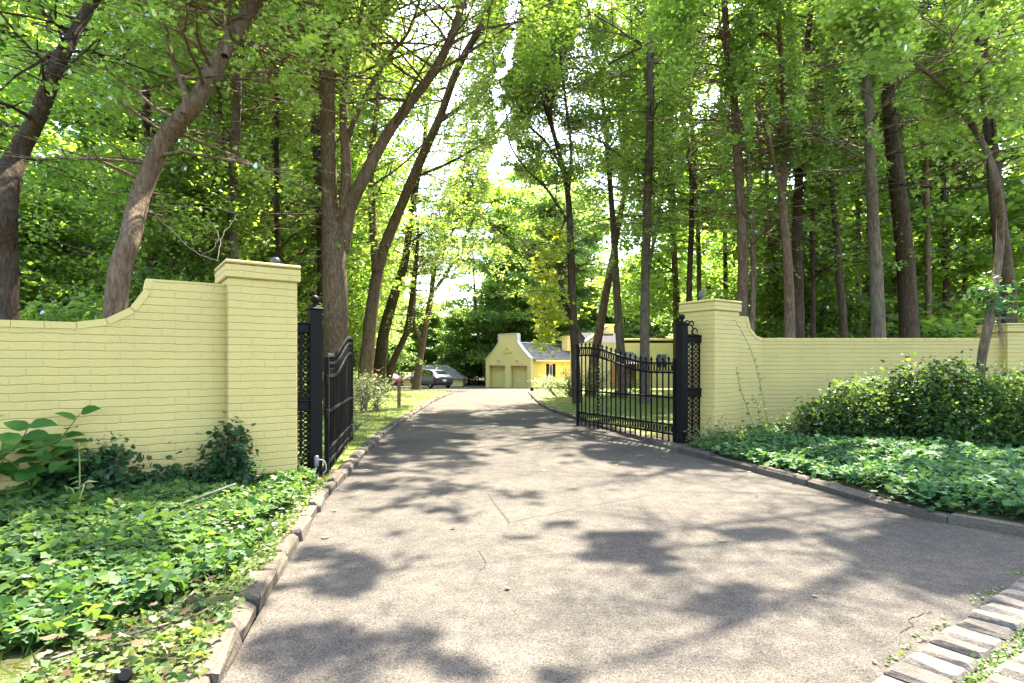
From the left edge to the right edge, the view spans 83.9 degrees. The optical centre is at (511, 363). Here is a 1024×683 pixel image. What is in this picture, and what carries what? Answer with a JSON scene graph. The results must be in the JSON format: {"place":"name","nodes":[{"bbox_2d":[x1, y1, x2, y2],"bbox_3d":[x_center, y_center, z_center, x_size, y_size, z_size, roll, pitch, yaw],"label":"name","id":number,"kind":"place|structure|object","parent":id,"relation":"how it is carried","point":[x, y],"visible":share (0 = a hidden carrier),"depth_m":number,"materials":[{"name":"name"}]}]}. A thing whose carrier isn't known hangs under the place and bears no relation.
{"place":"outdoors","nodes":[
{"label":"outdoors","id":0,"kind":"place"},
{"bbox_2d":[297,388,449,468],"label":"lawn","id":1,"kind":"structure","parent":0,"point":[337,465],"depth_m":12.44,"materials":[{"name":"green plant"}]},
{"bbox_2d":[0,0,92,157],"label":"tree","id":2,"kind":"object","parent":1,"relation":"on","point":[31,32],"visible":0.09,"depth_m":20.85,"materials":[{"name":"green plant"}]},
{"bbox_2d":[20,292,103,321],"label":"bush","id":3,"kind":"object","parent":1,"relation":"on","point":[31,312],"visible":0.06,"depth_m":9.63,"materials":[{"name":"green plant"}]},
{"bbox_2d":[18,177,111,321],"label":"tree","id":4,"kind":"object","parent":1,"relation":"on","point":[58,265],"visible":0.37,"depth_m":12.69,"materials":[{"name":"green plant"}]},
{"bbox_2d":[20,173,110,315],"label":"tree","id":5,"kind":"object","parent":1,"relation":"on","point":[43,186],"visible":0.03,"depth_m":15.77,"materials":[{"name":"green plant"}]},
{"bbox_2d":[0,0,255,319],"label":"tree","id":6,"kind":"object","parent":1,"relation":"on","point":[58,63],"visible":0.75,"depth_m":8.41,"materials":[{"name":"green plant"}]},
{"bbox_2d":[0,0,267,304],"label":"tree","id":7,"kind":"object","parent":1,"relation":"on","point":[10,85],"visible":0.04,"depth_m":15.84,"materials":[{"name":"green plant"}]},
{"bbox_2d":[20,130,280,319],"bbox_3d":[-7.388,-1.662,12.224,5.221,6.568,4.986,0,0,-40],"label":"tree","id":8,"kind":"object","parent":1,"relation":"on","point":[201,268],"visible":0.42,"depth_m":11.86,"materials":[{"name":"green plant"}]},
{"bbox_2d":[7,0,302,289],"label":"tree","id":9,"kind":"object","parent":1,"relation":"on","point":[148,131],"visible":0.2,"depth_m":12.19,"materials":[{"name":"green plant"}]},
{"bbox_2d":[50,6,313,288],"bbox_3d":[-8.883,-5.418,16.425,7.645,13.606,7.507,0,0,0],"label":"tree","id":10,"kind":"object","parent":1,"relation":"on","point":[246,157],"visible":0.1,"depth_m":15.83,"materials":[{"name":"green plant"}]},
{"bbox_2d":[9,0,405,288],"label":"tree","id":11,"kind":"object","parent":1,"relation":"on","point":[236,101],"visible":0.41,"depth_m":12.21,"materials":[{"name":"green plant"}]},
{"bbox_2d":[0,0,423,318],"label":"tree","id":12,"kind":"object","parent":1,"relation":"on","point":[173,128],"visible":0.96,"depth_m":8.45,"materials":[{"name":"green plant"}]},
{"bbox_2d":[143,195,323,389],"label":"tree","id":13,"kind":"object","parent":1,"relation":"on","point":[261,254],"visible":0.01,"depth_m":17.04,"materials":[{"name":"green plant"}]},
{"bbox_2d":[199,32,361,306],"bbox_3d":[-9.994,-6.154,22.830,8.568,15.859,8.169,0,0,39],"label":"tree","id":14,"kind":"object","parent":1,"relation":"on","point":[306,178],"visible":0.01,"depth_m":22.37,"materials":[{"name":"green plant"}]},
{"bbox_2d":[258,239,322,389],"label":"tree","id":15,"kind":"object","parent":1,"relation":"on","point":[300,282],"visible":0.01,"depth_m":19.04,"materials":[{"name":"green plant"}]},
{"bbox_2d":[194,0,434,262],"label":"tree","id":16,"kind":"object","parent":1,"relation":"on","point":[277,205],"visible":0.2,"depth_m":15.27,"materials":[{"name":"green plant"}]},
{"bbox_2d":[230,1,412,400],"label":"tree","id":17,"kind":"object","parent":1,"relation":"on","point":[318,177],"visible":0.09,"depth_m":18.78,"materials":[{"name":"green plant"}]},
{"bbox_2d":[212,0,438,374],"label":"tree","id":18,"kind":"object","parent":1,"relation":"on","point":[312,270],"visible":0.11,"depth_m":20.47,"materials":[{"name":"green plant"}]},
{"bbox_2d":[261,104,404,376],"bbox_3d":[-8.451,-5.843,24.017,7.936,15.304,8.842,0,0,-2],"label":"tree","id":19,"kind":"object","parent":1,"relation":"on","point":[357,307],"visible":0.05,"depth_m":24.63,"materials":[{"name":"green plant"}]},
{"bbox_2d":[249,179,423,377],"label":"tree","id":20,"kind":"object","parent":1,"relation":"on","point":[352,328],"visible":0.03,"depth_m":29.59,"materials":[{"name":"green plant"}]},
{"bbox_2d":[322,369,398,412],"bbox_3d":[-3.675,0.703,13.823,1.292,1.156,2.507,0,0,31],"label":"shrub","id":21,"kind":"object","parent":1,"relation":"on","point":[364,399],"visible":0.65,"depth_m":14.12,"materials":[{"name":"green plant"}]},
{"bbox_2d":[305,141,426,388],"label":"tree","id":22,"kind":"object","parent":1,"relation":"on","point":[402,355],"visible":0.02,"depth_m":36.19,"materials":[{"name":"green plant"}]},
{"bbox_2d":[159,0,614,413],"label":"tree","id":23,"kind":"object","parent":1,"relation":"on","point":[337,224],"visible":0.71,"depth_m":13.01,"materials":[{"name":"green plant"}]},
{"bbox_2d":[352,184,485,391],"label":"tree","id":24,"kind":"object","parent":1,"relation":"on","point":[434,257],"visible":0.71,"depth_m":25.84,"materials":[{"name":"green plant"}]},
{"bbox_2d":[351,10,487,391],"bbox_3d":[-4.350,-6.943,25.045,6.837,17.046,7.768,0,0,-35],"label":"tree","id":25,"kind":"object","parent":1,"relation":"on","point":[380,359],"visible":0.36,"depth_m":24.71,"materials":[{"name":"green plant"}]},
{"bbox_2d":[243,0,646,399],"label":"tree","id":26,"kind":"object","parent":1,"relation":"on","point":[378,261],"visible":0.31,"depth_m":18.77,"materials":[{"name":"green plant"}]},
{"bbox_2d":[18,0,1023,348],"label":"sky","id":27,"kind":"structure","parent":0,"point":[467,279],"materials":[{"name":"white"}]},
{"bbox_2d":[531,388,672,435],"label":"lawn beside drive","id":28,"kind":"structure","parent":0,"point":[570,409],"depth_m":15.92,"materials":[{"name":"green plant"}]},
{"bbox_2d":[534,362,650,397],"bbox_3d":[3.057,0.628,21.149,4.502,1.372,1.857,0,0,-7],"label":"shrub","id":29,"kind":"object","parent":28,"relation":"on","point":[569,390],"visible":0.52,"depth_m":21.02,"materials":[{"name":"green plant"}]},
{"bbox_2d":[540,0,719,398],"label":"tree","id":30,"kind":"object","parent":28,"relation":"on","point":[619,332],"visible":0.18,"depth_m":20.23,"materials":[{"name":"green plant"}]},
{"bbox_2d":[561,0,698,396],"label":"tree","id":31,"kind":"object","parent":28,"relation":"on","point":[600,325],"visible":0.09,"depth_m":21.79,"materials":[{"name":"green plant"}]},
{"bbox_2d":[562,0,762,334],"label":"tree","id":32,"kind":"object","parent":28,"relation":"on","point":[628,284],"visible":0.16,"depth_m":25.15,"materials":[{"name":"green plant"}]},
{"bbox_2d":[652,3,708,357],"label":"tree","id":33,"kind":"object","parent":28,"relation":"on","point":[674,257],"visible":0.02,"depth_m":23.85,"materials":[{"name":"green plant"}]},
{"bbox_2d":[518,0,855,403],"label":"tree","id":34,"kind":"object","parent":28,"relation":"on","point":[626,170],"visible":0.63,"depth_m":17.33,"materials":[{"name":"green plant"}]},
{"bbox_2d":[641,127,765,327],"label":"tree","id":35,"kind":"object","parent":28,"relation":"on","point":[708,288],"visible":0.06,"depth_m":35.76,"materials":[{"name":"green plant"}]},
{"bbox_2d":[600,0,807,301],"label":"tree","id":36,"kind":"object","parent":28,"relation":"on","point":[690,262],"visible":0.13,"depth_m":19.03,"materials":[{"name":"green plant"}]},
{"bbox_2d":[618,9,791,299],"bbox_3d":[6.801,-5.709,21.426,6.068,14.313,6.257,0,0,0],"label":"tree","id":37,"kind":"object","parent":28,"relation":"on","point":[698,255],"visible":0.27,"depth_m":21.12,"materials":[{"name":"green plant"}]},
{"bbox_2d":[688,5,741,297],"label":"tree","id":38,"kind":"object","parent":28,"relation":"on","point":[725,286],"visible":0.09,"depth_m":22.78,"materials":[{"name":"green plant"}]},
{"bbox_2d":[618,0,913,332],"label":"tree","id":39,"kind":"object","parent":28,"relation":"on","point":[738,168],"visible":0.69,"depth_m":13.73,"materials":[{"name":"green plant"}]},
{"bbox_2d":[618,0,940,337],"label":"tree","id":40,"kind":"object","parent":28,"relation":"on","point":[789,300],"visible":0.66,"depth_m":13.19,"materials":[{"name":"green plant"}]},
{"bbox_2d":[674,5,918,335],"bbox_3d":[10.532,-6.658,21.645,8.540,16.890,8.958,0,0,2],"label":"tree","id":41,"kind":"object","parent":28,"relation":"on","point":[710,273],"visible":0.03,"depth_m":21.32,"materials":[{"name":"green plant"}]},
{"bbox_2d":[671,0,934,337],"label":"tree","id":42,"kind":"object","parent":28,"relation":"on","point":[799,290],"visible":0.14,"depth_m":15.24,"materials":[{"name":"green plant"}]},
{"bbox_2d":[718,186,923,337],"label":"tree","id":43,"kind":"object","parent":28,"relation":"on","point":[776,321],"visible":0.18,"depth_m":18.47,"materials":[{"name":"green plant"}]},
{"bbox_2d":[693,87,952,337],"bbox_3d":[9.105,-3.667,16.798,5.443,10.107,6.481,0,0,-35],"label":"tree","id":44,"kind":"object","parent":28,"relation":"on","point":[813,259],"visible":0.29,"depth_m":16.69,"materials":[{"name":"green plant"}]},
{"bbox_2d":[702,0,983,337],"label":"tree","id":45,"kind":"object","parent":28,"relation":"on","point":[842,309],"visible":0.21,"depth_m":14.83,"materials":[{"name":"green plant"}]},
{"bbox_2d":[703,0,1014,337],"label":"tree","id":46,"kind":"object","parent":28,"relation":"on","point":[878,317],"visible":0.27,"depth_m":12.33,"materials":[{"name":"green plant"}]},
{"bbox_2d":[705,0,1023,337],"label":"tree","id":47,"kind":"object","parent":28,"relation":"on","point":[955,207],"visible":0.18,"depth_m":18.39,"materials":[{"name":"green plant"}]},
{"bbox_2d":[772,1,1022,337],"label":"tree","id":48,"kind":"object","parent":28,"relation":"on","point":[908,315],"visible":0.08,"depth_m":15.90,"materials":[{"name":"green plant"}]},
{"bbox_2d":[791,0,1023,323],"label":"tree","id":49,"kind":"object","parent":28,"relation":"on","point":[990,126],"visible":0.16,"depth_m":11.96,"materials":[{"name":"green plant"}]},
{"bbox_2d":[842,233,977,337],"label":"tree","id":50,"kind":"object","parent":28,"relation":"on","point":[918,289],"visible":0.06,"depth_m":21.46,"materials":[{"name":"green plant"}]},
{"bbox_2d":[898,75,977,333],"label":"tree","id":51,"kind":"object","parent":28,"relation":"on","point":[945,241],"visible":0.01,"depth_m":19.34,"materials":[{"name":"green plant"}]},
{"bbox_2d":[879,92,1023,337],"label":"tree","id":52,"kind":"object","parent":28,"relation":"on","point":[1017,255],"visible":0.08,"depth_m":19.73,"materials":[{"name":"green plant"}]},
{"bbox_2d":[882,37,1023,337],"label":"tree","id":53,"kind":"object","parent":28,"relation":"on","point":[928,265],"visible":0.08,"depth_m":17.97,"materials":[{"name":"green plant"}]},
{"bbox_2d":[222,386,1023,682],"bbox_3d":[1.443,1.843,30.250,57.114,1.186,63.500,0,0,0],"label":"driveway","id":54,"kind":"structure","parent":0,"point":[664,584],"depth_m":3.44,"materials":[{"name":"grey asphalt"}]},
{"bbox_2d":[410,369,452,388],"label":"parked car","id":55,"kind":"object","parent":54,"relation":"on","point":[430,378],"visible":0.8,"depth_m":48.79,"materials":[{"name":"paint"}]},
{"bbox_2d":[242,377,1023,643],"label":"ground","id":56,"kind":"structure","parent":0,"point":[479,384],"depth_m":5.89,"materials":[{"name":"soil"}]},
{"bbox_2d":[0,279,225,491],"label":"brick wall","id":57,"kind":"structure","parent":56,"relation":"on","point":[145,372],"depth_m":4.90,"materials":[{"name":"yellow brick"}]},
{"bbox_2d":[0,467,335,682],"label":"ground bed","id":58,"kind":"object","parent":56,"relation":"on","point":[207,597],"visible":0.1,"depth_m":2.31,"materials":[{"name":"green plant"}]},
{"bbox_2d":[0,405,100,499],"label":"broad leaved plant","id":59,"kind":"object","parent":58,"relation":"on","point":[11,442],"visible":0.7,"depth_m":4.32,"materials":[{"name":"green plant"}]},
{"bbox_2d":[5,431,143,491],"bbox_3d":[-3.474,0.889,4.590,0.933,0.676,0.568,0,0,0],"label":"climbing ivy","id":60,"kind":"object","parent":58,"relation":"on","point":[105,472],"visible":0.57,"depth_m":4.57,"materials":[{"name":"green plant"}]},
{"bbox_2d":[30,588,207,666],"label":"dry twigs","id":61,"kind":"object","parent":58,"relation":"on","point":[109,638],"visible":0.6,"depth_m":2.36,"materials":[{"name":"brown wood"}]},
{"bbox_2d":[0,477,309,682],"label":"fallen leaves","id":62,"kind":"object","parent":58,"relation":"on","point":[135,643],"visible":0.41,"depth_m":2.29,"materials":[{"name":"brown plant"}]},
{"bbox_2d":[0,466,318,658],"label":"ivy","id":63,"kind":"object","parent":58,"relation":"on","point":[129,538],"visible":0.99,"depth_m":3.25,"materials":[{"name":"green plant"}]},
{"bbox_2d":[0,475,332,682],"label":"ground weeds","id":64,"kind":"object","parent":58,"relation":"on","point":[82,669],"visible":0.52,"depth_m":2.39,"materials":[{"name":"green plant"}]},
{"bbox_2d":[0,471,332,681],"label":"grass tufts","id":65,"kind":"object","parent":58,"relation":"on","point":[15,667],"visible":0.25,"depth_m":2.41,"materials":[{"name":"green plant"}]},
{"bbox_2d":[123,441,220,485],"bbox_3d":[-2.966,0.947,4.970,0.873,0.541,0.365,0,0,-24],"label":"climbing ivy","id":66,"kind":"object","parent":58,"relation":"on","point":[192,472],"visible":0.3,"depth_m":4.94,"materials":[{"name":"green plant"}]},
{"bbox_2d":[189,411,265,484],"bbox_3d":[-2.530,0.814,5.100,0.688,0.784,0.444,0,0,0],"label":"climbing ivy","id":67,"kind":"object","parent":58,"relation":"on","point":[237,467],"visible":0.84,"depth_m":5.08,"materials":[{"name":"green plant"}]},
{"bbox_2d":[214,259,300,477],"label":"gate pillar","id":68,"kind":"structure","parent":56,"relation":"on","point":[261,345],"depth_m":5.37,"materials":[{"name":"brick"}]},
{"bbox_2d":[297,322,309,469],"bbox_3d":[-2.167,0.372,5.847,0.219,1.598,0.100,0,0,-44],"label":"lattice panel","id":69,"kind":"object","parent":68,"relation":"attached to","point":[303,403],"visible":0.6,"depth_m":5.84,"materials":[{"name":"black metal"}]},
{"bbox_2d":[305,295,323,475],"bbox_3d":[-2.060,0.366,5.950,0.150,2.167,0.150,0,0,-35],"label":"gate post","id":70,"kind":"object","parent":56,"relation":"on","point":[314,314],"visible":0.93,"depth_m":5.90,"materials":[{"name":"black metal"}]},
{"bbox_2d":[324,336,352,474],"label":"iron gate","id":71,"kind":"structure","parent":70,"relation":"attached to","point":[338,393],"depth_m":6.97,"materials":[{"name":"black metal"}]},
{"bbox_2d":[177,390,452,682],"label":"kerb","id":72,"kind":"structure","parent":56,"relation":"on","point":[217,663],"depth_m":3.11,"materials":[{"name":"stone"}]},
{"bbox_2d":[358,271,417,385],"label":"tree","id":73,"kind":"object","parent":56,"relation":"on","point":[398,372],"visible":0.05,"depth_m":64.89,"materials":[{"name":"green plant"}]},
{"bbox_2d":[391,294,435,383],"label":"tree","id":74,"kind":"object","parent":56,"relation":"on","point":[415,339],"visible":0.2,"depth_m":70.84,"materials":[{"name":"green plant"}]},
{"bbox_2d":[412,304,449,369],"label":"tree","id":75,"kind":"object","parent":56,"relation":"on","point":[430,356],"visible":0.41,"depth_m":72.74,"materials":[{"name":"green plant"}]},
{"bbox_2d":[402,365,467,385],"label":"outbuilding","id":76,"kind":"structure","parent":56,"relation":"on","point":[459,378],"depth_m":63.77,"materials":[{"name":"stone"}]},
{"bbox_2d":[431,307,478,376],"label":"tree","id":77,"kind":"object","parent":56,"relation":"on","point":[453,358],"visible":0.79,"depth_m":69.38,"materials":[{"name":"green plant"}]},
{"bbox_2d":[387,59,541,389],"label":"tree","id":78,"kind":"object","parent":56,"relation":"on","point":[422,337],"visible":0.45,"depth_m":41.70,"materials":[{"name":"green plant"}]},
{"bbox_2d":[416,185,550,384],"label":"tree","id":79,"kind":"object","parent":56,"relation":"on","point":[480,356],"visible":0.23,"depth_m":67.76,"materials":[{"name":"green plant"}]},
{"bbox_2d":[454,165,559,343],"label":"tree","id":80,"kind":"object","parent":56,"relation":"on","point":[499,318],"visible":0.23,"depth_m":65.75,"materials":[{"name":"green plant"}]},
{"bbox_2d":[485,333,570,387],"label":"garage","id":81,"kind":"structure","parent":56,"relation":"on","point":[512,361],"depth_m":55.52,"materials":[{"name":"yellow paint"}]},
{"bbox_2d":[421,0,652,403],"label":"tree","id":82,"kind":"object","parent":56,"relation":"on","point":[530,170],"visible":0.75,"depth_m":16.58,"materials":[{"name":"green plant"}]},
{"bbox_2d":[478,180,612,375],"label":"tree","id":83,"kind":"object","parent":56,"relation":"on","point":[501,210],"visible":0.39,"depth_m":61.82,"materials":[{"name":"green plant"}]},
{"bbox_2d":[492,182,605,343],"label":"tree","id":84,"kind":"object","parent":56,"relation":"on","point":[546,195],"visible":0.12,"depth_m":64.87,"materials":[{"name":"green plant"}]},
{"bbox_2d":[559,184,616,321],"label":"tree","id":85,"kind":"object","parent":56,"relation":"on","point":[597,239],"visible":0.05,"depth_m":71.24,"materials":[{"name":"green plant"}]},
{"bbox_2d":[570,324,672,388],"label":"house","id":86,"kind":"structure","parent":56,"relation":"on","point":[659,348],"depth_m":46.39,"materials":[{"name":"paint"}]},
{"bbox_2d":[582,249,662,338],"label":"tree","id":87,"kind":"object","parent":56,"relation":"on","point":[630,326],"visible":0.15,"depth_m":63.55,"materials":[{"name":"green plant"}]},
{"bbox_2d":[628,258,694,338],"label":"tree","id":88,"kind":"object","parent":56,"relation":"on","point":[663,334],"visible":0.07,"depth_m":63.65,"materials":[{"name":"green plant"}]},
{"bbox_2d":[675,314,688,443],"bbox_3d":[2.520,0.356,8.450,0.150,2.187,0.150,0,0,-35],"label":"gate post","id":89,"kind":"object","parent":56,"relation":"on","point":[681,376],"visible":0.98,"depth_m":8.41,"materials":[{"name":"black metal"}]},
{"bbox_2d":[576,342,675,441],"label":"iron gate","id":90,"kind":"structure","parent":89,"relation":"attached to","point":[597,355],"depth_m":9.59,"materials":[{"name":"black metal"}]},
{"bbox_2d":[678,299,741,439],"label":"gate pillar","id":91,"kind":"structure","parent":56,"relation":"on","point":[716,326],"depth_m":8.53,"materials":[{"name":"brick"}]},
{"bbox_2d":[685,320,701,441],"bbox_3d":[2.697,0.261,8.526,0.291,1.820,0.100,0,0,-23],"label":"lattice panel","id":92,"kind":"object","parent":91,"relation":"attached to","point":[693,338],"visible":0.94,"depth_m":8.52,"materials":[{"name":"black metal"}]},
{"bbox_2d":[528,389,1023,536],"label":"kerb","id":93,"kind":"structure","parent":56,"relation":"on","point":[985,523],"depth_m":5.46,"materials":[{"name":"stone"}]},
{"bbox_2d":[647,434,1023,522],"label":"ground bed beside wall","id":94,"kind":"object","parent":56,"relation":"on","point":[884,493],"visible":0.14,"depth_m":4.93,"materials":[{"name":"soil"}]},
{"bbox_2d":[701,417,770,448],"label":"weeds","id":95,"kind":"object","parent":94,"relation":"on","point":[741,432],"visible":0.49,"depth_m":7.62,"materials":[{"name":"green plant"}]},
{"bbox_2d":[754,408,820,437],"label":"weeds","id":96,"kind":"object","parent":94,"relation":"on","point":[794,428],"visible":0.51,"depth_m":7.89,"materials":[{"name":"green plant"}]},
{"bbox_2d":[691,440,1014,512],"bbox_3d":[3.714,1.092,5.619,1.506,0.227,5.510,0,0,-22],"label":"ivy","id":97,"kind":"object","parent":94,"relation":"on","point":[902,492],"visible":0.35,"depth_m":5.73,"materials":[{"name":"green plant"}]},
{"bbox_2d":[690,421,1023,518],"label":"ivy","id":98,"kind":"object","parent":94,"relation":"on","point":[940,465],"visible":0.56,"depth_m":6.04,"materials":[{"name":"green plant"}]},
{"bbox_2d":[786,368,939,439],"bbox_3d":[4.865,0.614,7.895,1.926,1.144,1.488,0,0,0],"label":"shrub","id":99,"kind":"object","parent":94,"relation":"on","point":[858,414],"visible":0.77,"depth_m":7.69,"materials":[{"name":"green plant"}]},
{"bbox_2d":[782,0,1023,434],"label":"tree","id":100,"kind":"object","parent":94,"relation":"on","point":[956,83],"visible":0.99,"depth_m":7.51,"materials":[{"name":"green plant"}]},
{"bbox_2d":[957,274,1023,346],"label":"vine","id":101,"kind":"object","parent":100,"relation":"attached to","point":[984,295],"visible":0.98,"depth_m":7.50,"materials":[{"name":"green plant"}]},
{"bbox_2d":[870,349,1018,448],"bbox_3d":[5.637,0.498,7.550,1.667,1.415,1.546,0,0,0],"label":"shrub","id":102,"kind":"object","parent":94,"relation":"on","point":[933,391],"visible":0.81,"depth_m":7.32,"materials":[{"name":"green plant"}]},
{"bbox_2d":[944,360,1023,449],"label":"shrub","id":103,"kind":"object","parent":94,"relation":"on","point":[1013,412],"visible":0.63,"depth_m":7.23,"materials":[{"name":"green plant"}]},
{"bbox_2d":[739,316,1000,429],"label":"brick wall","id":104,"kind":"structure","parent":56,"relation":"on","point":[790,370],"depth_m":9.32,"materials":[{"name":"yellow brick"}]},
{"bbox_2d":[977,323,1023,401],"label":"wall pillar","id":105,"kind":"structure","parent":56,"relation":"on","point":[1012,352],"depth_m":9.20,"materials":[{"name":"brick"}]},
{"bbox_2d":[871,576,1023,682],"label":"sett apron","id":106,"kind":"object","parent":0,"point":[1000,615],"visible":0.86,"depth_m":2.46,"materials":[{"name":"stone"}]},
{"bbox_2d":[855,565,1023,682],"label":"moss tufts","id":107,"kind":"object","parent":106,"relation":"on","point":[991,665],"visible":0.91,"depth_m":2.43,"materials":[{"name":"green plant"}]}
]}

